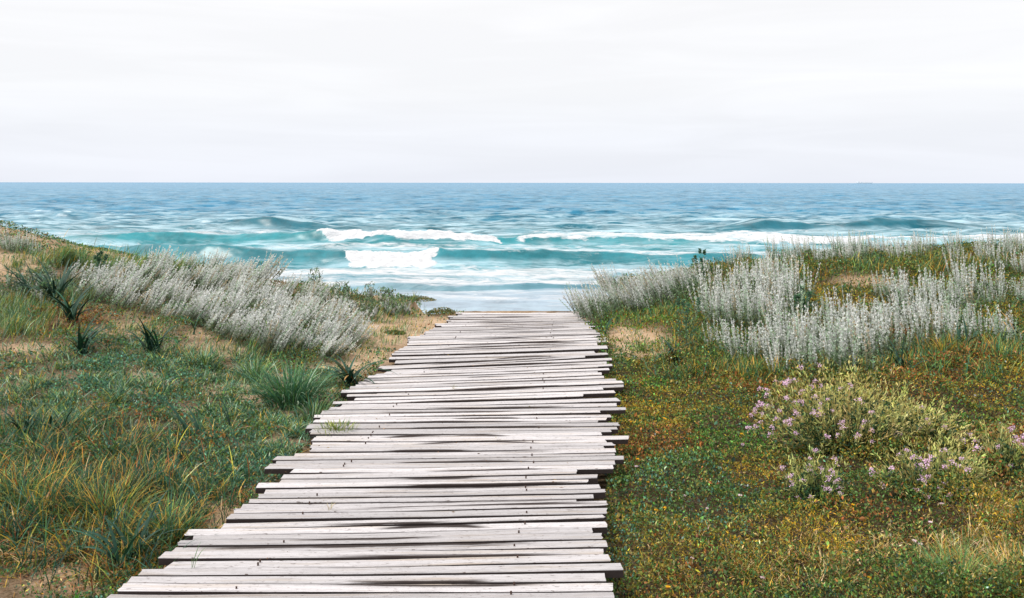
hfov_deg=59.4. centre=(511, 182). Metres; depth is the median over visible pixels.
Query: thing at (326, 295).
silver shrub
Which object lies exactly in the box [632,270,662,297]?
silver shrub
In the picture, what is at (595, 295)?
silver shrub
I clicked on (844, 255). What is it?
silver shrub
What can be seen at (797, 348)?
silver shrub
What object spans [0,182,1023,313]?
sea
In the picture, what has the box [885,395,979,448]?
flowering bush
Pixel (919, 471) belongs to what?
flowering bush
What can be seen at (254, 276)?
silver shrub
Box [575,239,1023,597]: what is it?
ground cover
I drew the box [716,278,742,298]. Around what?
silver shrub
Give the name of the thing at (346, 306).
silver shrub
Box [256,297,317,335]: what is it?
silver shrub
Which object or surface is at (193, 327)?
strap leaf lily
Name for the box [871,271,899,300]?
silver shrub
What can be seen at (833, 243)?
silver shrub
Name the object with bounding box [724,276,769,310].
silver shrub
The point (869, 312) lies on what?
silver shrub
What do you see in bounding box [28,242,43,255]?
silver shrub
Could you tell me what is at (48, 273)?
silver shrub
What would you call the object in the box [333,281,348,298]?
silver shrub
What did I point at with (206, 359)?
grass tussock
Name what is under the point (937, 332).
silver shrub
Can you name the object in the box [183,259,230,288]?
silver shrub
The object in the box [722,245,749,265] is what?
silver shrub
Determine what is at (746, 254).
silver shrub
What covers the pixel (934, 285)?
silver shrub
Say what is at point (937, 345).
beach grass
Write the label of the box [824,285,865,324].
silver shrub
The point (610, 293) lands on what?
silver shrub
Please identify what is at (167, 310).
silver shrub
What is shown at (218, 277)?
silver shrub
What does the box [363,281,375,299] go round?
silver shrub
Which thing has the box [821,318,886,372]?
silver shrub
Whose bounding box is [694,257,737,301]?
silver shrub
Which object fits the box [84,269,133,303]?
silver shrub
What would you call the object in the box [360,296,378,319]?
silver shrub
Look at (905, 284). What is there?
silver shrub
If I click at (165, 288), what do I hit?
silver shrub
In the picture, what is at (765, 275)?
silver shrub
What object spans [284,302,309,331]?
silver shrub
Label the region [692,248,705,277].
spurge
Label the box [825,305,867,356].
silver shrub
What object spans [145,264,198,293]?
silver shrub
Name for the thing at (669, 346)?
strap leaf lily
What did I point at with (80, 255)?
grass tussock
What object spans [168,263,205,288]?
silver shrub
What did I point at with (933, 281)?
silver shrub
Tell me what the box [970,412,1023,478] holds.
flowering bush
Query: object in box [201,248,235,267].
silver shrub
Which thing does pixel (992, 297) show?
silver shrub
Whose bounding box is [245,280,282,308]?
silver shrub
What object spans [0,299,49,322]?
grass tussock
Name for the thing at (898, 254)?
silver shrub
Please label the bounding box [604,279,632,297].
silver shrub
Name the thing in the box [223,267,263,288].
silver shrub
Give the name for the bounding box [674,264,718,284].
silver shrub
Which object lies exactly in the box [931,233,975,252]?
grass tussock
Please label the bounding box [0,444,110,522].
grass tussock
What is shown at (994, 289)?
silver shrub
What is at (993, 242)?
silver shrub
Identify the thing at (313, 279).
silver shrub
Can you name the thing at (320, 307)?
silver shrub
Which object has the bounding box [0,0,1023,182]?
sky
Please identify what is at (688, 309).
spurge
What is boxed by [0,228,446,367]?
beach grass
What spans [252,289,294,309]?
silver shrub
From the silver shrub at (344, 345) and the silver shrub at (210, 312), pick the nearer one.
the silver shrub at (344, 345)
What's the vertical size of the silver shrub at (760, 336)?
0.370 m
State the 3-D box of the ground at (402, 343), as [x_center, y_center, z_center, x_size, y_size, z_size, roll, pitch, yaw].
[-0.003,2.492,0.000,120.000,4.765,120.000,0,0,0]
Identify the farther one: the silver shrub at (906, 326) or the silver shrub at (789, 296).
the silver shrub at (789, 296)
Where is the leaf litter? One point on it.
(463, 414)
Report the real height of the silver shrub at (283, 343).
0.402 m
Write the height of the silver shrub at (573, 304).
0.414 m
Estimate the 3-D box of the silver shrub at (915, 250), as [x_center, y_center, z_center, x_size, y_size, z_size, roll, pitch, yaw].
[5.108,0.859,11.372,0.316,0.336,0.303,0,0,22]
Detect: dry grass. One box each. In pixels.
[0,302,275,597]
[612,470,1023,597]
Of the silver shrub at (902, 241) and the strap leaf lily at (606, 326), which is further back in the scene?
the silver shrub at (902, 241)
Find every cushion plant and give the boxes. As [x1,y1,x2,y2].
[384,329,404,334]
[409,295,435,301]
[426,307,455,314]
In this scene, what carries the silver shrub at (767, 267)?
on the ground at (402, 343)
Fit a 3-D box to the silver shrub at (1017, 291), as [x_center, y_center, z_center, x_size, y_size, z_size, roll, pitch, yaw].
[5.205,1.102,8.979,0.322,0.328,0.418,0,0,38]
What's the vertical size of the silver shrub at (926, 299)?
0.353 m
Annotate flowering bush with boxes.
[741,354,951,458]
[770,439,850,507]
[866,432,1013,502]
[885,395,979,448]
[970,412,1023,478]
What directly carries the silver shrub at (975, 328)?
on the ground at (402, 343)
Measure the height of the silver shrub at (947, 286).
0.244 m
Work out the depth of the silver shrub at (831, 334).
7.51 m
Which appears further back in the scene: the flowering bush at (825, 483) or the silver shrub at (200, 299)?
the silver shrub at (200, 299)
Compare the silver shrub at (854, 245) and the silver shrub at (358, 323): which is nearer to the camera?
the silver shrub at (358, 323)
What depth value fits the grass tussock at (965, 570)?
3.82 m
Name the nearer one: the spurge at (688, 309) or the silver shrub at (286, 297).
the spurge at (688, 309)
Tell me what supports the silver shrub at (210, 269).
on the ground at (402, 343)
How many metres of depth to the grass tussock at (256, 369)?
7.40 m
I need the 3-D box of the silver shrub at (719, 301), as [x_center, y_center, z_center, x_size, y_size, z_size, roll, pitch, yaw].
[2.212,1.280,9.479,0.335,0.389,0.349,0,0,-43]
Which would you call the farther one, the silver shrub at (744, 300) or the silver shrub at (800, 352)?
the silver shrub at (744, 300)
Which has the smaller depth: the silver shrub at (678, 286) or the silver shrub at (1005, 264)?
the silver shrub at (1005, 264)
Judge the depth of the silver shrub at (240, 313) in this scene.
8.86 m
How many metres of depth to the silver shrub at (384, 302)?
10.82 m
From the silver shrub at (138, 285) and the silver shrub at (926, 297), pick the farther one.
the silver shrub at (138, 285)
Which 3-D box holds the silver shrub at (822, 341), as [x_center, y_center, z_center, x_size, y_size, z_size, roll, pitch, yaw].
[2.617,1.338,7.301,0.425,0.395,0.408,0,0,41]
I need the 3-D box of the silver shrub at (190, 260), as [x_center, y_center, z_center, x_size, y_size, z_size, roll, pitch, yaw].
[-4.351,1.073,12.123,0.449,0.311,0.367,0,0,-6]
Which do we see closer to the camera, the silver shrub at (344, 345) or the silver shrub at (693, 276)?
the silver shrub at (344, 345)
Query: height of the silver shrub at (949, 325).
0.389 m
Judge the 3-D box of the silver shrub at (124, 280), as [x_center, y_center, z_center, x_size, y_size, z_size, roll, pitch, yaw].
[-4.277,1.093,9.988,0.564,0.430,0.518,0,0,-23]
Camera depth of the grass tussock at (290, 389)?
6.64 m
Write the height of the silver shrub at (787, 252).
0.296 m
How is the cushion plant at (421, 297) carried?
on the ground at (402, 343)
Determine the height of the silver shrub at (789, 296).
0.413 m
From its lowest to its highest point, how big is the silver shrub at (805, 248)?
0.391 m
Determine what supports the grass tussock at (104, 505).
on the ground at (402, 343)
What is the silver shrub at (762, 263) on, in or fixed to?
on the ground at (402, 343)
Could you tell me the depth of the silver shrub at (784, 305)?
8.89 m
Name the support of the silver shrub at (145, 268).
on the ground at (402, 343)
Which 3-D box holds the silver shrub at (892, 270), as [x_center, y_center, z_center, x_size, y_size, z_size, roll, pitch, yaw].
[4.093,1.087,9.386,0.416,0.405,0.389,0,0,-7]
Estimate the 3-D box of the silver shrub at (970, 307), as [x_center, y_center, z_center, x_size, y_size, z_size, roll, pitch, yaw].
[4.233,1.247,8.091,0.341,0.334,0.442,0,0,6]
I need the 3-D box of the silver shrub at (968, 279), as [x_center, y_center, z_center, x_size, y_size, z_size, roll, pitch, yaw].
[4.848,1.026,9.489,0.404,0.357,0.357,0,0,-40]
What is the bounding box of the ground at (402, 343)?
[0,227,1023,597]
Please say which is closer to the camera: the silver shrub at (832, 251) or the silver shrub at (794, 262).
the silver shrub at (794, 262)
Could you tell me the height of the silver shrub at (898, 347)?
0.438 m
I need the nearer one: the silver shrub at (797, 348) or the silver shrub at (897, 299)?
the silver shrub at (797, 348)
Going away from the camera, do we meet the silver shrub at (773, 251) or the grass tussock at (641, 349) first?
the grass tussock at (641, 349)
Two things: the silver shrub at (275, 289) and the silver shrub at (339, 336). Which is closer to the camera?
the silver shrub at (339, 336)
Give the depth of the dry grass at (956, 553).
4.04 m
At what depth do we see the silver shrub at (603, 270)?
12.89 m
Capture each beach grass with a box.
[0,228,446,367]
[0,314,375,488]
[0,335,327,597]
[582,241,1023,398]
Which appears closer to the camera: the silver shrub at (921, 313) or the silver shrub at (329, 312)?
the silver shrub at (921, 313)
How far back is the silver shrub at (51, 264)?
10.58 m
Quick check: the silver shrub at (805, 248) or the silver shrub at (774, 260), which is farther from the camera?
the silver shrub at (805, 248)
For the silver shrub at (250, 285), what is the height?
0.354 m
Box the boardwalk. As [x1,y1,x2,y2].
[107,311,628,597]
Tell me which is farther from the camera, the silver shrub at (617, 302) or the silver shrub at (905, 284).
the silver shrub at (617, 302)
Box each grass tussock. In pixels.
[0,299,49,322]
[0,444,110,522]
[40,462,176,537]
[58,245,94,259]
[116,485,218,550]
[176,341,236,369]
[192,542,205,567]
[221,351,283,382]
[229,353,351,411]
[287,393,344,421]
[313,417,359,434]
[633,344,658,353]
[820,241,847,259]
[894,524,1023,597]
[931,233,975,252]
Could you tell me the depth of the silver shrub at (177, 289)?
10.04 m
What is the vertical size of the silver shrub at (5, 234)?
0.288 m
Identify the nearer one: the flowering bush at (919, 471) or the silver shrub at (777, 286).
the flowering bush at (919, 471)
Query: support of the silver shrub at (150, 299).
on the ground at (402, 343)
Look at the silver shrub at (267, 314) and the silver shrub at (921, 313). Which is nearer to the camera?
the silver shrub at (921, 313)
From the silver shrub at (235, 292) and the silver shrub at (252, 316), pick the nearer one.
the silver shrub at (252, 316)
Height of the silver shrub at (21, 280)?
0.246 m
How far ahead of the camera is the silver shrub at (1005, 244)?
11.63 m
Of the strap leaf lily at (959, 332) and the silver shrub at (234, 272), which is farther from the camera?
the silver shrub at (234, 272)
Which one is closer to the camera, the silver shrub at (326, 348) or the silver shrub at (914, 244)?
the silver shrub at (326, 348)
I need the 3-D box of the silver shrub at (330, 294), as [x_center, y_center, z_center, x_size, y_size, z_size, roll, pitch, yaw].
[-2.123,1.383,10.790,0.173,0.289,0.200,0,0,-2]
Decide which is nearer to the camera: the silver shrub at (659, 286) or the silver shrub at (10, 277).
the silver shrub at (10, 277)
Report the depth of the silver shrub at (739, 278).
10.64 m
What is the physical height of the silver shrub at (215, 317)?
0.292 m
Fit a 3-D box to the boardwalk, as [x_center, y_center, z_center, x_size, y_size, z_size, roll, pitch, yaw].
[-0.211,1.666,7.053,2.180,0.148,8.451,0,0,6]
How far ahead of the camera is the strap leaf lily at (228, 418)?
6.00 m
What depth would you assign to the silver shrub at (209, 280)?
10.65 m
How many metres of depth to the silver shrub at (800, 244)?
12.71 m
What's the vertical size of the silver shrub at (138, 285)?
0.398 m
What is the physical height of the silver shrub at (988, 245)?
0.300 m
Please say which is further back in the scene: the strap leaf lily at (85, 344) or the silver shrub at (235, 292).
the silver shrub at (235, 292)
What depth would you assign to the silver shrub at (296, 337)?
8.48 m
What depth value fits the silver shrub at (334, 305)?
9.93 m
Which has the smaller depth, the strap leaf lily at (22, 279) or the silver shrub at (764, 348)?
the silver shrub at (764, 348)
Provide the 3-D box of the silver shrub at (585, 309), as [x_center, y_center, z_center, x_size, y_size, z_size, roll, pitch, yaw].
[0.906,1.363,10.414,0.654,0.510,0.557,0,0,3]
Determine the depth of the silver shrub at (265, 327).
8.27 m
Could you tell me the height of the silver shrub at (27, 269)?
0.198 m
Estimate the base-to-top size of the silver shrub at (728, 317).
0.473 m
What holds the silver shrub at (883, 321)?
on the ground at (402, 343)
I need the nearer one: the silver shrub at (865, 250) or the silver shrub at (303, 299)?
the silver shrub at (303, 299)
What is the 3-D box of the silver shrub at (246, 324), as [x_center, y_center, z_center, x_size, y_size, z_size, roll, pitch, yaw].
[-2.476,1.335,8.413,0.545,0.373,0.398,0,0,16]
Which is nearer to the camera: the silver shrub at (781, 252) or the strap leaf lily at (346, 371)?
the strap leaf lily at (346, 371)
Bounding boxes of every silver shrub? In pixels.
[0,222,13,242]
[0,235,12,248]
[0,235,20,252]
[0,283,8,296]
[3,231,31,249]
[5,265,23,287]
[12,275,30,293]
[13,236,31,252]
[13,285,28,298]
[22,235,40,250]
[24,268,32,282]
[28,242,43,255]
[28,269,44,287]
[30,280,47,303]
[35,264,52,278]
[39,268,52,283]
[39,277,59,307]
[43,259,57,278]
[53,260,90,285]
[66,269,111,299]
[80,260,124,286]
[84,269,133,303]
[86,264,127,286]
[98,277,151,310]
[100,253,141,278]
[101,260,154,296]
[106,268,162,298]
[126,257,161,281]
[129,259,156,280]
[130,284,177,314]
[135,274,160,290]
[137,276,186,302]
[139,255,180,281]
[144,245,184,271]
[145,249,176,265]
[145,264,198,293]
[146,280,174,292]
[151,297,190,318]
[163,278,193,302]
[164,281,203,308]
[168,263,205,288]
[169,285,227,322]
[179,285,225,317]
[180,251,207,267]
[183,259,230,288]
[184,284,220,304]
[187,264,209,282]
[188,297,236,327]
[191,269,227,292]
[193,305,241,333]
[194,283,235,301]
[195,288,235,320]
[197,270,232,290]
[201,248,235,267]
[203,281,264,321]
[204,304,257,338]
[208,258,241,277]
[216,260,251,282]
[216,275,251,303]
[219,284,252,305]
[221,257,257,272]
[221,307,274,344]
[222,264,270,284]
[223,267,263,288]
[224,305,250,327]
[227,275,258,301]
[229,290,252,308]
[231,257,254,267]
[234,256,280,283]
[236,301,302,352]
[239,305,280,331]
[240,273,272,300]
[240,283,300,317]
[244,307,275,328]
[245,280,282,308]
[250,284,300,315]
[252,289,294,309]
[255,248,292,279]
[255,275,277,293]
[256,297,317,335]
[257,266,276,280]
[258,311,312,355]
[267,289,300,307]
[269,281,294,295]
[274,271,309,295]
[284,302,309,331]
[287,292,329,318]
[287,325,321,349]
[291,292,314,303]
[292,281,320,298]
[292,295,326,329]
[295,278,341,303]
[295,310,353,345]
[296,327,334,353]
[301,295,327,314]
[301,300,353,330]
[304,315,351,342]
[308,266,322,286]
[308,328,357,361]
[312,302,335,321]
[316,296,351,318]
[318,321,349,342]
[318,338,350,357]
[322,286,331,301]
[325,334,360,355]
[326,301,374,335]
[328,287,340,306]
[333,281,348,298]
[333,296,359,316]
[339,287,358,312]
[340,310,374,335]
[340,318,378,346]
[341,284,352,302]
[352,291,370,314]
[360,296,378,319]
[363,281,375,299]
[366,301,379,313]
[375,286,388,302]
[380,288,396,312]
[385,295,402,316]
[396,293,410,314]
[559,282,612,315]
[562,277,617,322]
[576,289,614,316]
[580,278,625,310]
[590,262,624,290]
[593,264,630,293]
[593,277,645,317]
[595,283,626,310]
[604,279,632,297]
[613,280,658,311]
[616,267,646,297]
[621,267,643,286]
[621,280,667,310]
[628,266,688,306]
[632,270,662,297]
[640,274,680,288]
[643,255,690,290]
[643,268,685,301]
[645,266,699,303]
[654,257,700,294]
[661,272,694,297]
[668,260,707,285]
[673,267,712,290]
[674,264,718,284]
[687,275,729,320]
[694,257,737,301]
[696,259,716,275]
[696,281,743,327]
[702,320,726,349]
[708,286,736,315]
[710,268,755,301]
[712,284,756,330]
[715,317,757,357]
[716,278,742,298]
[717,285,745,306]
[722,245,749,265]
[723,319,766,362]
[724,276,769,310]
[726,285,758,320]
[727,257,764,293]
[729,260,758,288]
[731,243,755,258]
[736,285,780,330]
[740,270,784,303]
[749,323,787,359]
[751,256,774,272]
[751,317,786,355]
[753,252,798,296]
[753,260,787,291]
[755,256,783,288]
[755,274,795,313]
[756,330,797,365]
[757,306,807,348]
[758,281,803,329]
[761,250,786,270]
[761,253,813,292]
[761,303,819,360]
[763,235,783,257]
[763,341,798,378]
[765,275,795,307]
[765,275,806,310]
[765,291,803,325]
[766,263,819,308]
[773,261,819,301]
[775,308,826,358]
[779,238,800,257]
[780,316,837,353]
[784,246,804,262]
[785,253,803,269]
[785,333,815,369]
[789,317,842,378]
[790,234,812,256]
[790,301,819,339]
[797,234,823,259]
[806,301,857,340]
[808,323,862,372]
[811,243,835,268]
[812,310,867,358]
[816,296,846,326]
[821,240,846,261]
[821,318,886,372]
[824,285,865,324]
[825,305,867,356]
[828,232,857,248]
[831,297,875,328]
[834,314,870,349]
[836,300,898,363]
[837,308,887,349]
[838,240,868,266]
[841,239,867,261]
[848,229,868,250]
[853,300,884,322]
[857,240,879,257]
[860,305,900,336]
[864,307,914,358]
[866,297,893,321]
[867,232,893,255]
[868,297,913,329]
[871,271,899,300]
[872,240,895,256]
[882,269,920,303]
[882,294,923,325]
[883,239,913,260]
[888,236,912,252]
[888,265,932,306]
[888,284,929,317]
[891,235,919,251]
[894,307,931,346]
[902,237,926,259]
[905,229,937,256]
[905,293,950,341]
[908,300,961,348]
[910,286,946,313]
[912,278,962,312]
[917,304,943,329]
[921,269,946,291]
[921,272,950,300]
[922,233,941,251]
[924,297,951,321]
[927,304,977,339]
[933,295,973,325]
[934,300,980,333]
[935,278,961,295]
[937,275,987,312]
[940,229,971,257]
[944,253,973,279]
[947,245,970,264]
[951,260,994,300]
[951,263,985,294]
[951,284,976,304]
[962,302,999,330]
[963,311,1003,338]
[972,237,999,256]
[972,241,1005,262]
[974,237,1004,255]
[976,262,1014,298]
[978,281,1010,308]
[980,225,1011,249]
[985,304,1022,347]
[987,243,1020,272]
[992,276,1014,298]
[1000,229,1023,254]
[1001,237,1023,258]
[1006,250,1023,276]
[1008,228,1023,247]
[1008,279,1023,301]
[1012,277,1023,303]
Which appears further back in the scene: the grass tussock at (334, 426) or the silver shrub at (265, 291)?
the silver shrub at (265, 291)
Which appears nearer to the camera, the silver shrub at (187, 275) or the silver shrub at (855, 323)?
the silver shrub at (855, 323)
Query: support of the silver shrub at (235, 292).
on the ground at (402, 343)
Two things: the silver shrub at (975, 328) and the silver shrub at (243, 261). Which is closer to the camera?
the silver shrub at (975, 328)
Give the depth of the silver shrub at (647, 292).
10.92 m
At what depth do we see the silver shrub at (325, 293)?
10.63 m
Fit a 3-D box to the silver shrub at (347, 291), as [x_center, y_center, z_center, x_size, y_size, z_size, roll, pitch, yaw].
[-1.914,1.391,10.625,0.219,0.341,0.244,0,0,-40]
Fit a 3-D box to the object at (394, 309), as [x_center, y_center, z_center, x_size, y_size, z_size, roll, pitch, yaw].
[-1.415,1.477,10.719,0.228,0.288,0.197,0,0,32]
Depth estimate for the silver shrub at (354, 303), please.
10.54 m
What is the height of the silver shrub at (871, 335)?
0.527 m
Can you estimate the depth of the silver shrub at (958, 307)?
8.20 m
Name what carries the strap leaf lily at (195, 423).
on the ground at (402, 343)
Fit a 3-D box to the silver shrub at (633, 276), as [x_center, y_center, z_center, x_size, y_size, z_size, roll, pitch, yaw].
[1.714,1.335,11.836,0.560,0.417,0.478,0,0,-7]
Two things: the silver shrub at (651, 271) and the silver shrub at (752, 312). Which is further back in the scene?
the silver shrub at (651, 271)
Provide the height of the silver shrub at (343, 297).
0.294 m
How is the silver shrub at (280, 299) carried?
on the ground at (402, 343)
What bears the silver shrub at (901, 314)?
on the ground at (402, 343)
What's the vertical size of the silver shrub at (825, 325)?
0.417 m
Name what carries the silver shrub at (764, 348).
on the ground at (402, 343)
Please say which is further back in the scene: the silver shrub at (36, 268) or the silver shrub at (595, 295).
the silver shrub at (595, 295)
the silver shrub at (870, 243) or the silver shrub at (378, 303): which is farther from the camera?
the silver shrub at (870, 243)
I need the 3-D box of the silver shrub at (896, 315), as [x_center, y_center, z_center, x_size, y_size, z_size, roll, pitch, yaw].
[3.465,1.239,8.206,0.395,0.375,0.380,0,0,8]
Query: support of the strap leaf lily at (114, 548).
on the ground at (402, 343)
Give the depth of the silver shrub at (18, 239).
11.84 m
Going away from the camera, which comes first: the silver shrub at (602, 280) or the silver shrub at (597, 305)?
the silver shrub at (597, 305)
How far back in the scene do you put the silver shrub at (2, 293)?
9.62 m
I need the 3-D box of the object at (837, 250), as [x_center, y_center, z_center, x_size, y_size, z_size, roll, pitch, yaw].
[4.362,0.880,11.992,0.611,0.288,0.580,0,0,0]
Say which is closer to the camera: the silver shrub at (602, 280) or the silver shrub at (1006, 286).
the silver shrub at (1006, 286)
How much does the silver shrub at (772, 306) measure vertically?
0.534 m
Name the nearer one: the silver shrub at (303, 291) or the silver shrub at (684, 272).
the silver shrub at (303, 291)
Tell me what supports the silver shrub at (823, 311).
on the ground at (402, 343)
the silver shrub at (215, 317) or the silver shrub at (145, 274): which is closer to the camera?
the silver shrub at (215, 317)
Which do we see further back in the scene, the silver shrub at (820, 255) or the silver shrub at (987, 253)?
the silver shrub at (820, 255)
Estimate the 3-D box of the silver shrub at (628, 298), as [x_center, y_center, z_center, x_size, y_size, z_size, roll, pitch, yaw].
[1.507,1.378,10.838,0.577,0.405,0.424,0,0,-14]
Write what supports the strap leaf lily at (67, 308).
on the ground at (402, 343)
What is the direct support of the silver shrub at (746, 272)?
on the ground at (402, 343)
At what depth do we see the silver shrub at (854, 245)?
12.30 m
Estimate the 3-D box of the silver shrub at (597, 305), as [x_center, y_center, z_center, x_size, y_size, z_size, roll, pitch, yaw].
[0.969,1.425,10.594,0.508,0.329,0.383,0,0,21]
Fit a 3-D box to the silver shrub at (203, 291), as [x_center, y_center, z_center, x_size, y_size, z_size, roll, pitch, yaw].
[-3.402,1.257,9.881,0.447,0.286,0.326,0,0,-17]
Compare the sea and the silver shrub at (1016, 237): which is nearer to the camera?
the silver shrub at (1016, 237)
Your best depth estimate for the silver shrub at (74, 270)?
10.54 m
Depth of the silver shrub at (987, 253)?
10.94 m
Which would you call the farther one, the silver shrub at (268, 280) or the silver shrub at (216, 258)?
the silver shrub at (216, 258)
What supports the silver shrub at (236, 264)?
on the ground at (402, 343)
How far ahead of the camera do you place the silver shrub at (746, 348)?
7.79 m
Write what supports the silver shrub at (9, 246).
on the ground at (402, 343)
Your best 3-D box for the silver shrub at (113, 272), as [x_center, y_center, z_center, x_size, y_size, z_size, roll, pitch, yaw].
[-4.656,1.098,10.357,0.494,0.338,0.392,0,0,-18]
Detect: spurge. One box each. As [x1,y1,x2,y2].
[93,250,108,273]
[675,296,700,350]
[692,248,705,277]
[794,284,812,315]
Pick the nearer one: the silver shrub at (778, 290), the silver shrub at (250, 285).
the silver shrub at (778, 290)
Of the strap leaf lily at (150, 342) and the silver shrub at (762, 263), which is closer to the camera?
the strap leaf lily at (150, 342)
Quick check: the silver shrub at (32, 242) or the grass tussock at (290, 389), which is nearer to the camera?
the grass tussock at (290, 389)
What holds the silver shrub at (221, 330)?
on the ground at (402, 343)
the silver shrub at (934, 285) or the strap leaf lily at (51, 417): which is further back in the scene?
the silver shrub at (934, 285)
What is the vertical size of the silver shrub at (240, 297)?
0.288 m
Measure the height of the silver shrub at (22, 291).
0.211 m
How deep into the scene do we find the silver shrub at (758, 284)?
9.97 m
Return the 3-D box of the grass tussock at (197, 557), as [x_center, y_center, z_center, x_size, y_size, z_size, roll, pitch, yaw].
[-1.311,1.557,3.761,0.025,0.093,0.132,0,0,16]
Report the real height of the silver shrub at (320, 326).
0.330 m
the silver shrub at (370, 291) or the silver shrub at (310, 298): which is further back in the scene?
the silver shrub at (370, 291)
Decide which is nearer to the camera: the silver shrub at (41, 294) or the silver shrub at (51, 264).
the silver shrub at (41, 294)
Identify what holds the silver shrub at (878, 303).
on the ground at (402, 343)
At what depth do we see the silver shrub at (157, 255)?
11.52 m
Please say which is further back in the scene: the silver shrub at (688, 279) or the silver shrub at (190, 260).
the silver shrub at (190, 260)
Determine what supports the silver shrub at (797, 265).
on the ground at (402, 343)
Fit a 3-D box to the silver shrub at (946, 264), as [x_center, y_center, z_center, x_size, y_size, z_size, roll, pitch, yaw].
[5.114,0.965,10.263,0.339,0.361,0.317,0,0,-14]
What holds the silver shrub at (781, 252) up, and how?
on the ground at (402, 343)
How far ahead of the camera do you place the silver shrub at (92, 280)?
9.91 m
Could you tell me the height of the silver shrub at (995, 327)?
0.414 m
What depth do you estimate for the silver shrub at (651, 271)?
11.73 m
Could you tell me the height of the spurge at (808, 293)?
0.373 m
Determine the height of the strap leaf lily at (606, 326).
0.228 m
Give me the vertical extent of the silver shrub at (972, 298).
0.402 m
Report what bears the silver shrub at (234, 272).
on the ground at (402, 343)
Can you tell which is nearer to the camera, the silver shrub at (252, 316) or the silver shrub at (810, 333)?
the silver shrub at (810, 333)
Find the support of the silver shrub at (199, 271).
on the ground at (402, 343)
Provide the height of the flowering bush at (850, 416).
0.634 m
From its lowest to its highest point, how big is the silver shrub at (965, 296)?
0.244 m
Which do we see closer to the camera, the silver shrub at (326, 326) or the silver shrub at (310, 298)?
the silver shrub at (326, 326)
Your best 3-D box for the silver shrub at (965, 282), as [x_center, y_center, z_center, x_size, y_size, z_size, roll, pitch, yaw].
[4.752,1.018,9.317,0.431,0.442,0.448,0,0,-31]
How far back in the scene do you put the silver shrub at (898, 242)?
11.98 m
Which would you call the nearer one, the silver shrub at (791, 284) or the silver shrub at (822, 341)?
the silver shrub at (822, 341)
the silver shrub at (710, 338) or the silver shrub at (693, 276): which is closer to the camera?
the silver shrub at (710, 338)
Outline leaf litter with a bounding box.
[267,316,592,558]
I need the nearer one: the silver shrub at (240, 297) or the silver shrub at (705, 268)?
the silver shrub at (240, 297)
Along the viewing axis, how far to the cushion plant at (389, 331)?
9.77 m
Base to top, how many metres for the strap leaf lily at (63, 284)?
0.583 m
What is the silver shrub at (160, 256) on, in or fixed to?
on the ground at (402, 343)
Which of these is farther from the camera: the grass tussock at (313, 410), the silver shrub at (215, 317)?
the silver shrub at (215, 317)
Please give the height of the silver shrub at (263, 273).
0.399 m
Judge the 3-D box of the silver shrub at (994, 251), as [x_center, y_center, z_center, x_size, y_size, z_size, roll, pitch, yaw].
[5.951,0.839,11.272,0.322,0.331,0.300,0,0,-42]
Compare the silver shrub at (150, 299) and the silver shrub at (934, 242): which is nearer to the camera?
the silver shrub at (150, 299)
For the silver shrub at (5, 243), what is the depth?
11.62 m
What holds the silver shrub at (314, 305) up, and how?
on the ground at (402, 343)
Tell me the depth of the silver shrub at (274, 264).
12.28 m
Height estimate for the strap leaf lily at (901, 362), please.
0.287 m
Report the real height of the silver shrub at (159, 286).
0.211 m
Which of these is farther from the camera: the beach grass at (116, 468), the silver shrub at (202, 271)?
the silver shrub at (202, 271)
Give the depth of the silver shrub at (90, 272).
10.45 m
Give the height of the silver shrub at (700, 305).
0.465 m
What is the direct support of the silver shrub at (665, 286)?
on the ground at (402, 343)
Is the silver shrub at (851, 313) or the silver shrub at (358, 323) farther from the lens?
the silver shrub at (358, 323)
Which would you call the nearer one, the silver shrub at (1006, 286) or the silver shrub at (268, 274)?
the silver shrub at (1006, 286)
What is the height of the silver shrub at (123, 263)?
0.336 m
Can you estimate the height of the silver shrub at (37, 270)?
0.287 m
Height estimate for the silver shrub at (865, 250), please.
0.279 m
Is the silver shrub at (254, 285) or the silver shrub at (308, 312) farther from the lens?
the silver shrub at (254, 285)
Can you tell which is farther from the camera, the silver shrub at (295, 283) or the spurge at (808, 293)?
the silver shrub at (295, 283)
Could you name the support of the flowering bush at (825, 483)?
on the ground at (402, 343)
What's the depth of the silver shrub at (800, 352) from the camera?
7.13 m
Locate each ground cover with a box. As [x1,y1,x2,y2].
[0,220,463,597]
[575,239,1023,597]
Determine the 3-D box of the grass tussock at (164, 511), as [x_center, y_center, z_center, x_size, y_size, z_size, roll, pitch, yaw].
[-1.652,1.605,4.295,0.550,0.231,0.576,0,0,-33]
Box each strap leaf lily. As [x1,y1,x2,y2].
[0,256,42,297]
[0,409,48,445]
[14,254,108,308]
[26,402,87,436]
[39,279,107,322]
[52,490,177,574]
[53,309,121,354]
[111,316,179,354]
[149,391,199,441]
[188,395,230,426]
[190,309,205,334]
[313,352,395,386]
[594,317,616,332]
[652,335,698,364]
[863,335,927,374]
[930,315,985,352]
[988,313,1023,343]
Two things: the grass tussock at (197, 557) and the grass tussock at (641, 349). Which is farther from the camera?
the grass tussock at (641, 349)
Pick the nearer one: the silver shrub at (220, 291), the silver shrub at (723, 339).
the silver shrub at (723, 339)
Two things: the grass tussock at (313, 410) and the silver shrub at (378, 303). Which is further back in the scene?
the silver shrub at (378, 303)
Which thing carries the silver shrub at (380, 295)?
on the ground at (402, 343)
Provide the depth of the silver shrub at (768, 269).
10.13 m
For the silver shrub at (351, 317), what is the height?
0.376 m
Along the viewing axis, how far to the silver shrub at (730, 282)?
9.83 m
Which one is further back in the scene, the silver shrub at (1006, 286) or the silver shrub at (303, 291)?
the silver shrub at (303, 291)

